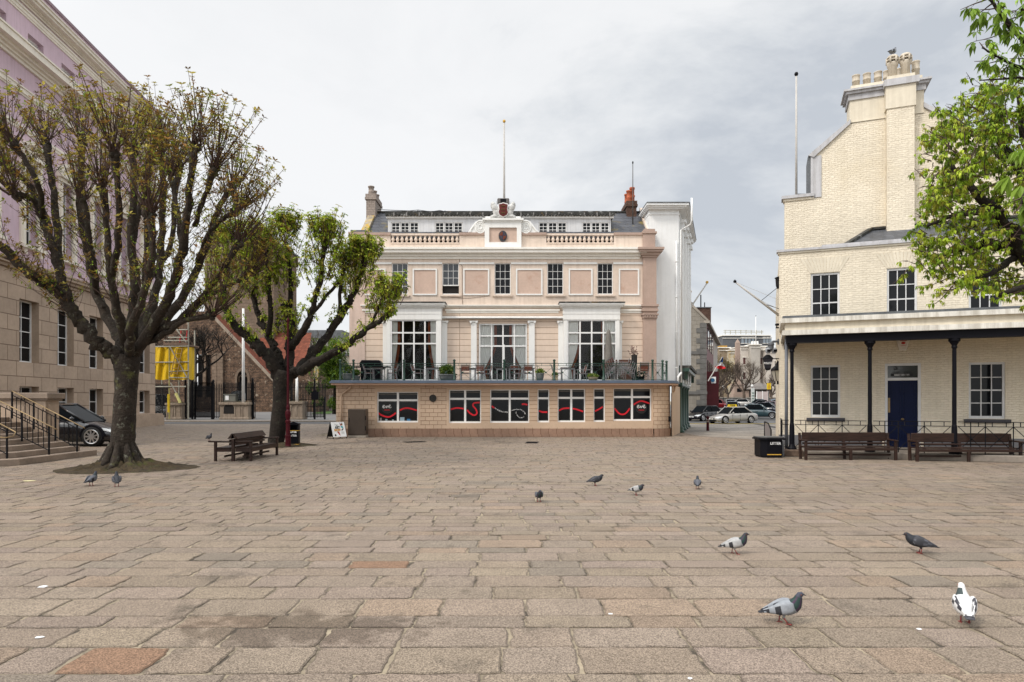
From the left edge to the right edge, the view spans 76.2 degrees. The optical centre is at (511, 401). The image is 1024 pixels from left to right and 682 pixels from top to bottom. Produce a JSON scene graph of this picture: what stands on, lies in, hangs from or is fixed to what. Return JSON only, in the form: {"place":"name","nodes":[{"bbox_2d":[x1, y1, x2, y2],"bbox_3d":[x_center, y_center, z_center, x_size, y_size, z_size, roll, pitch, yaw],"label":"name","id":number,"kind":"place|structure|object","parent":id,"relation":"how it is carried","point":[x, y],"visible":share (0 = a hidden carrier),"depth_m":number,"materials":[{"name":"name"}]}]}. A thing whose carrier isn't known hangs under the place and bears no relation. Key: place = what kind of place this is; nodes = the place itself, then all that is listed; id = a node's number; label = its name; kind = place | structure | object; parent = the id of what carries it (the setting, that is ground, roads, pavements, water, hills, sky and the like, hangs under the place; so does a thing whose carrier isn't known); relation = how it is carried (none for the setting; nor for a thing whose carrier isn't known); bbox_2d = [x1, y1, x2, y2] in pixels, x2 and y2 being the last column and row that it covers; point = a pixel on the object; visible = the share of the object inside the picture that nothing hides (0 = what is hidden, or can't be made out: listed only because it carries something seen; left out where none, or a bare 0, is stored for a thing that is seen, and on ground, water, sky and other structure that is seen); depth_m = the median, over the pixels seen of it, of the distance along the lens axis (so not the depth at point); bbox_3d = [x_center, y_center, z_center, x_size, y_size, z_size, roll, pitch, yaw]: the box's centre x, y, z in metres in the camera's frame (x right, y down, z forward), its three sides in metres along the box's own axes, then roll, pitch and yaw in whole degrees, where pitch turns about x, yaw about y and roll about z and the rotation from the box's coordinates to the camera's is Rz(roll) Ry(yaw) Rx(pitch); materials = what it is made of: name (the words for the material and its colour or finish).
{"place":"outdoors","nodes":[
{"label":"outdoors","id":0,"kind":"place"},
{"bbox_2d":[218,402,254,419],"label":"gate pier","id":1,"kind":"structure","parent":0,"point":[235,410],"depth_m":66.27,"materials":[{"name":"stone"}]},
{"bbox_2d":[223,394,238,401],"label":"cabinet","id":2,"kind":"object","parent":1,"relation":"on","point":[230,397],"visible":1,"depth_m":66.35,"materials":[{"name":"grey metal"}]},
{"bbox_2d":[223,382,254,400],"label":"iron fence","id":3,"kind":"object","parent":1,"relation":"on","point":[236,387],"visible":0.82,"depth_m":67.17,"materials":[{"name":"metal"}]},
{"bbox_2d":[242,308,244,401],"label":"flagpole","id":4,"kind":"object","parent":1,"relation":"on","point":[243,366],"visible":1,"depth_m":66.38,"materials":[{"name":"metal"}]},
{"bbox_2d":[164,412,335,420],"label":"pavement","id":5,"kind":"structure","parent":0,"point":[263,416],"depth_m":69.34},
{"bbox_2d":[155,383,168,417],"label":"iron fence","id":6,"kind":"object","parent":5,"relation":"on","point":[160,399],"visible":0.74,"depth_m":66.97,"materials":[{"name":"metal"}]},
{"bbox_2d":[155,322,198,418],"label":"scaffold","id":7,"kind":"object","parent":5,"relation":"on","point":[174,361],"visible":0.94,"depth_m":65.45,"materials":[{"name":"yellow metal"}]},
{"bbox_2d":[165,402,189,419],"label":"gate pier","id":8,"kind":"structure","parent":5,"relation":"on","point":[177,410],"depth_m":66.30,"materials":[{"name":"stone"}]},
{"bbox_2d":[184,379,193,418],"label":"iron fence","id":9,"kind":"object","parent":5,"relation":"on","point":[191,399],"visible":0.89,"depth_m":66.97,"materials":[{"name":"metal"}]},
{"bbox_2d":[155,324,237,416],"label":"bare tree","id":10,"kind":"object","parent":5,"relation":"on","point":[200,335],"visible":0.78,"depth_m":73.00,"materials":[{"name":"brown plant"}]},
{"bbox_2d":[194,381,211,418],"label":"iron gate","id":11,"kind":"structure","parent":5,"relation":"on","point":[204,401],"depth_m":67.27,"materials":[{"name":"metal"}]},
{"bbox_2d":[212,379,222,418],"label":"iron fence","id":12,"kind":"object","parent":5,"relation":"on","point":[213,381],"visible":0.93,"depth_m":66.97,"materials":[{"name":"metal"}]},
{"bbox_2d":[251,377,255,418],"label":"iron gate","id":13,"kind":"structure","parent":5,"relation":"on","point":[252,397],"depth_m":66.94,"materials":[{"name":"metal"}]},
{"bbox_2d":[290,378,325,418],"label":"iron fence","id":14,"kind":"object","parent":5,"relation":"on","point":[315,386],"visible":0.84,"depth_m":67.17,"materials":[{"name":"metal"}]},
{"bbox_2d":[306,397,325,418],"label":"iron gate","id":15,"kind":"structure","parent":5,"relation":"on","point":[320,406],"depth_m":66.97,"materials":[{"name":"metal"}]},
{"bbox_2d":[306,336,348,413],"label":"green tree","id":16,"kind":"object","parent":5,"relation":"on","point":[330,367],"visible":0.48,"depth_m":83.00,"materials":[{"name":"green plant"}]},
{"bbox_2d":[289,401,306,419],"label":"gate pier","id":17,"kind":"structure","parent":0,"point":[298,409],"depth_m":66.30,"materials":[{"name":"stone"}]},
{"bbox_2d":[164,405,775,423],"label":"road","id":18,"kind":"structure","parent":0,"point":[761,420],"depth_m":59.58,"materials":[{"name":"asphalt"}]},
{"bbox_2d":[164,421,335,421],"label":"kerb","id":19,"kind":"structure","parent":18,"relation":"on","point":[245,421],"depth_m":62.00,"materials":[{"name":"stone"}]},
{"bbox_2d":[689,405,719,420],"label":"parked car","id":20,"kind":"object","parent":18,"relation":"on","point":[701,413],"visible":0.67,"depth_m":63.31,"materials":[{"name":"black paint"}]},
{"bbox_2d":[709,404,757,423],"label":"taxi","id":21,"kind":"object","parent":18,"relation":"on","point":[730,413],"visible":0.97,"depth_m":57.22,"materials":[{"name":"silver metal"}]},
{"bbox_2d":[744,404,775,417],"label":"parked car","id":22,"kind":"object","parent":18,"relation":"on","point":[760,410],"visible":0.41,"depth_m":68.20,"materials":[{"name":"teal paint"}]},
{"bbox_2d":[757,402,775,411],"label":"parked car","id":23,"kind":"object","parent":18,"relation":"on","point":[770,406],"visible":0.1,"depth_m":77.36,"materials":[{"name":"blue paint"}]},
{"bbox_2d":[0,401,1023,681],"bbox_3d":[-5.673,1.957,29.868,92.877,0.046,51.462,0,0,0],"label":"paving","id":24,"kind":"structure","parent":0,"point":[462,636],"depth_m":7.83,"materials":[{"name":"stone"}]},
{"bbox_2d":[0,391,96,465],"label":"granite steps","id":25,"kind":"structure","parent":24,"relation":"on","point":[29,428],"depth_m":22.58,"materials":[{"name":"beige stone"}]},
{"bbox_2d":[0,0,163,426],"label":"lilac building","id":26,"kind":"structure","parent":24,"relation":"on","point":[44,347],"depth_m":39.18,"materials":[{"name":"paint"}]},
{"bbox_2d":[19,300,30,362],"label":"window","id":27,"kind":"structure","parent":26,"relation":"in","point":[24,307],"depth_m":37.15,"materials":[{"name":"white paint"}]},
{"bbox_2d":[26,168,29,244],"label":"window","id":28,"kind":"structure","parent":26,"relation":"in","point":[27,231],"depth_m":37.29,"materials":[{"name":"white paint"}]},
{"bbox_2d":[58,309,66,365],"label":"window","id":29,"kind":"structure","parent":26,"relation":"in","point":[62,320],"depth_m":40.85,"materials":[{"name":"white paint"}]},
{"bbox_2d":[89,317,96,368],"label":"window","id":30,"kind":"structure","parent":26,"relation":"in","point":[92,354],"depth_m":44.42,"materials":[{"name":"white paint"}]},
{"bbox_2d":[89,389,96,413],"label":"window","id":31,"kind":"structure","parent":26,"relation":"in","point":[92,392],"depth_m":44.46,"materials":[{"name":"glass"}]},
{"bbox_2d":[59,403,111,446],"bbox_3d":[-19.726,1.014,28.750,5.544,1.871,2.375,0,0,-2],"label":"parked car","id":32,"kind":"object","parent":24,"relation":"on","point":[95,431],"visible":0.25,"depth_m":27.91,"materials":[{"name":"black paint"}]},
{"bbox_2d":[83,471,96,485],"bbox_3d":[-9.661,1.783,14.983,0.193,0.322,0.440,0,0,2],"label":"pigeon","id":33,"kind":"object","parent":24,"relation":"on","point":[91,478],"visible":1,"depth_m":14.97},
{"bbox_2d":[53,457,200,473],"bbox_3d":[-11.075,1.779,18.847,3.892,0.434,2.996,0,0,0],"label":"tree pit","id":34,"kind":"object","parent":24,"relation":"on","point":[149,465],"visible":0.8,"depth_m":18.28,"materials":[{"name":"soil"}]},
{"bbox_2d":[0,63,292,469],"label":"pollarded tree","id":35,"kind":"object","parent":34,"relation":"in","point":[137,330],"visible":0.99,"depth_m":18.12,"materials":[{"name":"green plant"}]},
{"bbox_2d":[208,430,278,460],"bbox_3d":[-9.100,1.500,22.300,1.440,0.900,2.440,0,0,0],"label":"double bench","id":36,"kind":"object","parent":24,"relation":"on","point":[243,443],"visible":1,"depth_m":21.57,"materials":[{"name":"brown wood"}]},
{"bbox_2d":[155,233,332,411],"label":"church","id":37,"kind":"structure","parent":24,"relation":"on","point":[226,368],"depth_m":95.00,"materials":[{"name":"brown stone"}]},
{"bbox_2d":[198,355,210,386],"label":"tall window","id":38,"kind":"structure","parent":37,"relation":"in","point":[205,378],"depth_m":95.89,"materials":[{"name":"glass"}]},
{"bbox_2d":[235,368,249,401],"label":"arched window","id":39,"kind":"structure","parent":37,"relation":"in","point":[238,375],"depth_m":95.03,"materials":[{"name":"stone"}]},
{"bbox_2d":[285,318,290,446],"bbox_3d":[-9.467,-0.800,27.600,0.238,5.500,0.250,0,0,0],"label":"lamp post","id":40,"kind":"object","parent":24,"relation":"on","point":[288,422],"visible":0.99,"depth_m":27.55,"materials":[{"name":"red metal"}]},
{"bbox_2d":[290,421,300,444],"bbox_3d":[-9.424,1.415,28.300,0.440,1.070,0.440,0,0,-7],"label":"litter bin","id":41,"kind":"object","parent":24,"relation":"on","point":[295,431],"visible":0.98,"depth_m":28.12,"materials":[{"name":"black paint"}]},
{"bbox_2d":[274,442,316,447],"bbox_3d":[-10.010,1.875,28.405,2.944,0.190,2.486,0,0,0],"label":"tree pit","id":42,"kind":"object","parent":24,"relation":"on","point":[281,444],"visible":0.47,"depth_m":27.98,"materials":[{"name":"soil"}]},
{"bbox_2d":[195,204,410,442],"bbox_3d":[-8.672,-3.260,28.520,9.006,10.954,5.229,0,0,0],"label":"pollarded tree","id":43,"kind":"object","parent":42,"relation":"in","point":[358,253],"visible":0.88,"depth_m":28.23,"materials":[{"name":"green plant"}]},
{"bbox_2d":[298,330,348,352],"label":"grey roofed house","id":44,"kind":"structure","parent":24,"relation":"on","point":[338,333],"depth_m":149.40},
{"bbox_2d":[327,422,346,438],"bbox_3d":[-9.113,1.515,33.999,0.669,0.880,0.817,0,0,44],"label":"sandwich board","id":45,"kind":"object","parent":24,"relation":"on","point":[336,429],"visible":1,"depth_m":33.88,"materials":[{"name":"white metal"}]},
{"bbox_2d":[348,409,367,437],"bbox_3d":[-8.230,1.190,34.962,0.954,1.520,0.675,0,0,0],"label":"utility cabinet","id":46,"kind":"object","parent":24,"relation":"on","point":[357,423],"visible":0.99,"depth_m":34.64,"materials":[{"name":"brown metal"}]},
{"bbox_2d":[329,185,696,436],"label":"terrace building","id":47,"kind":"structure","parent":24,"relation":"on","point":[503,285],"depth_m":38.64,"materials":[{"name":"white paint"}]},
{"bbox_2d":[341,364,351,379],"bbox_3d":[-9.199,-1.611,36.502,0.659,0.980,0.638,0,0,-41],"label":"planter","id":48,"kind":"object","parent":47,"relation":"on","point":[348,375],"visible":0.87,"depth_m":36.34,"materials":[{"name":"grey plant"}]},
{"bbox_2d":[355,360,390,379],"bbox_3d":[-8.075,-1.752,37.477,2.200,1.180,0.646,0,0,0],"label":"barbecue","id":49,"kind":"object","parent":47,"relation":"on","point":[378,376],"visible":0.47,"depth_m":37.20,"materials":[{"name":"black paint"}]},
{"bbox_2d":[377,392,417,421],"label":"window","id":50,"kind":"structure","parent":47,"relation":"in","point":[391,406],"depth_m":35.79,"materials":[{"name":"glass"}]},
{"bbox_2d":[392,263,407,293],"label":"window","id":51,"kind":"structure","parent":47,"relation":"in","point":[396,267],"depth_m":38.81,"materials":[{"name":"white paint"}]},
{"bbox_2d":[385,301,446,379],"bbox_3d":[-5.735,-3.417,38.405,3.759,4.712,1.090,0,0,0],"label":"bay window","id":52,"kind":"structure","parent":47,"relation":"in","point":[414,335],"depth_m":38.33,"materials":[{"name":"white paint"}]},
{"bbox_2d":[439,364,452,379],"bbox_3d":[-3.630,-1.611,36.300,0.901,0.979,0.887,0,0,-30],"label":"planter","id":53,"kind":"object","parent":47,"relation":"on","point":[446,368],"visible":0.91,"depth_m":36.10,"materials":[{"name":"green plant"}]},
{"bbox_2d":[442,263,458,293],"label":"window","id":54,"kind":"structure","parent":47,"relation":"in","point":[450,271],"depth_m":38.81,"materials":[{"name":"glass"}]},
{"bbox_2d":[449,390,480,422],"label":"window","id":55,"kind":"structure","parent":47,"relation":"in","point":[464,405],"depth_m":35.79,"materials":[{"name":"glass"}]},
{"bbox_2d":[495,263,510,293],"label":"window","id":56,"kind":"structure","parent":47,"relation":"in","point":[502,270],"depth_m":38.81,"materials":[{"name":"glass"}]},
{"bbox_2d":[479,324,526,379],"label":"window","id":57,"kind":"structure","parent":47,"relation":"in","point":[497,342],"depth_m":38.91,"materials":[{"name":"white paint"}]},
{"bbox_2d":[503,120,505,197],"bbox_3d":[-0.480,-14.140,40.000,0.183,6.200,0.183,0,0,0],"label":"flagpole","id":58,"kind":"object","parent":47,"relation":"on","point":[504,121],"visible":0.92,"depth_m":39.96,"materials":[{"name":"metal"}]},
{"bbox_2d":[490,389,528,422],"bbox_3d":[-0.126,0.270,35.765,2.176,1.853,0.110,0,0,0],"label":"window","id":59,"kind":"structure","parent":47,"relation":"in","point":[506,405],"depth_m":35.79,"materials":[{"name":"glass"}]},
{"bbox_2d":[538,389,548,421],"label":"window","id":60,"kind":"structure","parent":47,"relation":"in","point":[543,394],"depth_m":35.79,"materials":[{"name":"glass"}]},
{"bbox_2d":[547,263,562,293],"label":"window","id":61,"kind":"structure","parent":47,"relation":"in","point":[554,270],"depth_m":38.81,"materials":[{"name":"white paint"}]},
{"bbox_2d":[558,389,584,421],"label":"window","id":62,"kind":"structure","parent":47,"relation":"in","point":[571,402],"depth_m":35.79,"materials":[{"name":"glass"}]},
{"bbox_2d":[558,301,624,379],"bbox_3d":[4.654,-3.417,38.405,3.835,4.712,1.090,0,0,0],"label":"bay window","id":63,"kind":"structure","parent":47,"relation":"in","point":[586,324],"depth_m":38.21,"materials":[{"name":"white paint"}]},
{"bbox_2d":[594,389,604,421],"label":"window","id":64,"kind":"structure","parent":47,"relation":"in","point":[599,394],"depth_m":35.79,"materials":[{"name":"glass"}]},
{"bbox_2d":[597,263,612,293],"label":"window","id":65,"kind":"structure","parent":47,"relation":"in","point":[604,270],"depth_m":38.81,"materials":[{"name":"glass"}]},
{"bbox_2d":[604,329,612,379],"bbox_3d":[5.538,-2.632,37.500,0.600,3.020,0.600,0,0,0],"label":"closed parasol","id":66,"kind":"object","parent":47,"relation":"on","point":[608,350],"visible":0.64,"depth_m":37.38,"materials":[{"name":"grey fabric"}]},
{"bbox_2d":[614,360,631,379],"bbox_3d":[6.455,-1.797,37.358,1.245,1.152,0.115,0,0,0],"label":"folded table","id":67,"kind":"object","parent":47,"relation":"on","point":[628,377],"visible":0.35,"depth_m":37.38,"materials":[{"name":"white paint"}]},
{"bbox_2d":[613,389,650,420],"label":"window","id":68,"kind":"structure","parent":47,"relation":"in","point":[628,404],"depth_m":35.79,"materials":[{"name":"glass"}]},
{"bbox_2d":[628,345,638,379],"bbox_3d":[6.889,-2.149,37.116,0.638,2.056,0.454,0,0,0],"label":"tall planter","id":69,"kind":"object","parent":47,"relation":"on","point":[634,357],"visible":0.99,"depth_m":37.00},
{"bbox_2d":[696,295,711,321],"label":"brick building","id":70,"kind":"structure","parent":24,"relation":"on","point":[705,311],"depth_m":84.00,"materials":[{"name":"brown brick"}]},
{"bbox_2d":[689,291,720,419],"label":"stone gabled building","id":71,"kind":"structure","parent":24,"relation":"on","point":[705,342],"depth_m":66.00,"materials":[{"name":"paint"}]},
{"bbox_2d":[707,371,718,405],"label":"red board","id":72,"kind":"object","parent":71,"relation":"attached to","point":[712,394],"visible":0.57,"depth_m":67.50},
{"bbox_2d":[718,346,730,396],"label":"tan chimney block","id":73,"kind":"structure","parent":24,"relation":"on","point":[722,351],"depth_m":178.00,"materials":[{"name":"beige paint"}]},
{"bbox_2d":[718,354,732,396],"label":"budding tree","id":74,"kind":"object","parent":24,"relation":"on","point":[723,370],"visible":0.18,"depth_m":163.59,"materials":[{"name":"brown plant"}]},
{"bbox_2d":[719,369,738,398],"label":"bare tree","id":75,"kind":"object","parent":24,"relation":"on","point":[732,386],"visible":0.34,"depth_m":141.78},
{"bbox_2d":[726,350,734,393],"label":"pale stack","id":76,"kind":"object","parent":24,"relation":"on","point":[731,354],"visible":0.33,"depth_m":176.00,"materials":[{"name":"beige paint"}]},
{"bbox_2d":[718,361,745,390],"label":"bare tree","id":77,"kind":"object","parent":24,"relation":"on","point":[724,376],"visible":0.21,"depth_m":107.19,"materials":[{"name":"plant"}]},
{"bbox_2d":[718,532,749,554],"bbox_3d":[2.822,1.804,8.313,0.383,0.280,0.168,0,0,15],"label":"pigeon","id":78,"kind":"object","parent":24,"relation":"on","point":[734,543],"visible":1,"depth_m":8.26,"materials":[{"name":"white"}]},
{"bbox_2d":[729,339,745,396],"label":"obelisk","id":79,"kind":"object","parent":24,"relation":"on","point":[736,391],"visible":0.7,"depth_m":149.49,"materials":[{"name":"stone"}]},
{"bbox_2d":[718,330,771,347],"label":"mansard block","id":80,"kind":"structure","parent":24,"relation":"on","point":[730,340],"depth_m":215.00,"materials":[{"name":"beige paint"}]},
{"bbox_2d":[725,358,766,398],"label":"bare tree","id":81,"kind":"object","parent":24,"relation":"on","point":[737,368],"visible":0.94,"depth_m":138.93,"materials":[{"name":"plant"}]},
{"bbox_2d":[730,346,767,383],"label":"white townhouse","id":82,"kind":"structure","parent":24,"relation":"on","point":[744,357],"depth_m":185.00,"materials":[{"name":"paint"}]},
{"bbox_2d":[745,341,761,382],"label":"chimney block","id":83,"kind":"structure","parent":24,"relation":"on","point":[754,352],"depth_m":183.00,"materials":[{"name":"beige paint"}]},
{"bbox_2d":[764,421,771,435],"bbox_3d":[10.900,1.411,27.798,0.079,1.077,1.273,0,0,9],"label":"guard rail","id":84,"kind":"object","parent":24,"relation":"on","point":[767,430],"visible":0.69,"depth_m":27.88,"materials":[{"name":"black metal"}]},
{"bbox_2d":[761,349,775,396],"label":"white townhouse","id":85,"kind":"structure","parent":24,"relation":"on","point":[768,372],"depth_m":182.00,"materials":[{"name":"paint"}]},
{"bbox_2d":[752,436,785,457],"bbox_3d":[8.935,1.590,22.710,0.880,0.720,0.800,0,0,0],"label":"litter bin","id":86,"kind":"object","parent":24,"relation":"on","point":[767,446],"visible":1,"depth_m":22.39,"materials":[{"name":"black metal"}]},
{"bbox_2d":[758,592,805,625],"bbox_3d":[2.362,1.801,5.717,0.390,0.286,0.171,0,0,15],"label":"pigeon","id":87,"kind":"object","parent":24,"relation":"on","point":[782,606],"visible":1,"depth_m":5.66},
{"bbox_2d":[798,432,898,459],"bbox_3d":[11.162,1.501,21.732,3.044,0.903,0.609,0,0,1],"label":"bench","id":88,"kind":"object","parent":24,"relation":"on","point":[805,437],"visible":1,"depth_m":21.93,"materials":[{"name":"brown wood"}]},
{"bbox_2d":[776,52,1023,462],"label":"police building","id":89,"kind":"structure","parent":24,"relation":"on","point":[850,314],"depth_m":24.88,"materials":[{"name":"beige paint"}]},
{"bbox_2d":[733,280,778,315],"bbox_3d":[10.047,-4.213,26.684,2.072,1.491,0.316,0,0,-10],"label":"flagpole","id":90,"kind":"object","parent":89,"relation":"attached to","point":[760,301],"visible":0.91,"depth_m":26.66,"materials":[{"name":"metal"}]},
{"bbox_2d":[762,354,778,369],"bbox_3d":[10.455,-1.550,26.125,0.825,0.630,0.410,0,0,21],"label":"wall lamp","id":91,"kind":"object","parent":89,"relation":"attached to","point":[767,360],"visible":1,"depth_m":26.06,"materials":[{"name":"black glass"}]},
{"bbox_2d":[765,339,778,353],"bbox_3d":[10.492,-2.192,25.998,0.820,0.601,0.251,0,0,0],"label":"security camera","id":92,"kind":"object","parent":89,"relation":"attached to","point":[770,348],"visible":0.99,"depth_m":25.92,"materials":[{"name":"white metal"}]},
{"bbox_2d":[771,361,778,384],"bbox_3d":[11.246,-1.118,27.400,0.626,1.166,0.438,0,0,0],"label":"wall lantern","id":93,"kind":"object","parent":89,"relation":"attached to","point":[775,372],"depth_m":27.30,"materials":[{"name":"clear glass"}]},
{"bbox_2d":[794,72,797,194],"bbox_3d":[12.755,-11.976,29.300,0.163,5.591,0.163,0,0,0],"label":"flagpole","id":94,"kind":"object","parent":89,"relation":"attached to","point":[796,180],"visible":0.92,"depth_m":29.26,"materials":[{"name":"metal"}]},
{"bbox_2d":[811,365,839,416],"bbox_3d":[12.172,-0.380,25.381,1.037,2.020,0.080,0,0,21],"label":"window","id":95,"kind":"structure","parent":89,"relation":"in","point":[825,379],"depth_m":25.38,"materials":[{"name":"glass"}]},
{"bbox_2d":[811,272,839,314],"bbox_3d":[12.165,-3.985,25.384,1.022,1.970,0.080,0,0,21],"label":"window","id":96,"kind":"structure","parent":89,"relation":"in","point":[825,287],"depth_m":25.38,"materials":[{"name":"white paint"}]},
{"bbox_2d":[887,268,916,310],"bbox_3d":[14.577,-3.985,24.438,0.989,1.970,0.080,0,0,21],"label":"window","id":97,"kind":"structure","parent":89,"relation":"in","point":[903,297],"depth_m":24.45,"materials":[{"name":"white paint"}]},
{"bbox_2d":[896,340,909,349],"bbox_3d":[14.538,-2.116,24.277,0.470,0.460,0.108,0,0,21],"label":"alarm box","id":98,"kind":"object","parent":89,"relation":"attached to","point":[903,344],"visible":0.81,"depth_m":24.23,"materials":[{"name":"red paint"}]},
{"bbox_2d":[888,380,917,446],"bbox_3d":[14.580,0.480,24.386,0.985,2.500,0.135,0,0,21],"label":"door","id":99,"kind":"structure","parent":89,"relation":"in","point":[903,394],"depth_m":24.41,"materials":[{"name":"blue paint"}]},
{"bbox_2d":[969,262,1001,307],"bbox_3d":[16.998,-3.985,23.490,1.005,1.970,0.080,0,0,21],"label":"window","id":100,"kind":"structure","parent":89,"relation":"in","point":[973,302],"depth_m":23.51,"materials":[{"name":"glass"}]},
{"bbox_2d":[969,362,1004,418],"bbox_3d":[17.040,-0.380,23.473,1.095,2.020,0.080,0,0,21],"label":"window","id":101,"kind":"structure","parent":89,"relation":"in","point":[986,379],"depth_m":23.46,"materials":[{"name":"glass"}]},
{"bbox_2d":[902,532,939,553],"bbox_3d":[5.226,1.816,8.353,0.408,0.258,0.176,0,0,22],"label":"pigeon","id":102,"kind":"object","parent":24,"relation":"on","point":[920,542],"visible":1,"depth_m":8.31,"materials":[{"name":"grey"}]},
{"bbox_2d":[893,0,1023,312],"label":"chestnut tree","id":103,"kind":"object","parent":24,"relation":"on","point":[992,131],"visible":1,"depth_m":11.85,"materials":[{"name":"green plant"}]},
{"bbox_2d":[952,582,977,623],"bbox_3d":[3.970,1.787,5.721,0.188,0.314,0.429,0,0,25],"label":"pigeon","id":104,"kind":"object","parent":24,"relation":"on","point":[964,604],"visible":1,"depth_m":5.70,"materials":[{"name":"white"}]},
{"bbox_2d":[907,433,1023,461],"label":"bench","id":105,"kind":"object","parent":24,"relation":"on","point":[917,438],"visible":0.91,"depth_m":21.28,"materials":[{"name":"brown wood"}]},
{"bbox_2d":[49,0,1023,400],"label":"sky","id":106,"kind":"structure","parent":0,"point":[408,100],"materials":[{"name":"white"}]},
{"bbox_2d":[670,424,775,439],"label":"street","id":107,"kind":"structure","parent":0,"point":[743,431],"depth_m":43.02,"materials":[{"name":"asphalt"}]},
{"bbox_2d":[744,383,772,396],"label":"pavilion","id":108,"kind":"structure","parent":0,"point":[759,387],"depth_m":156.00,"materials":[{"name":"stone"}]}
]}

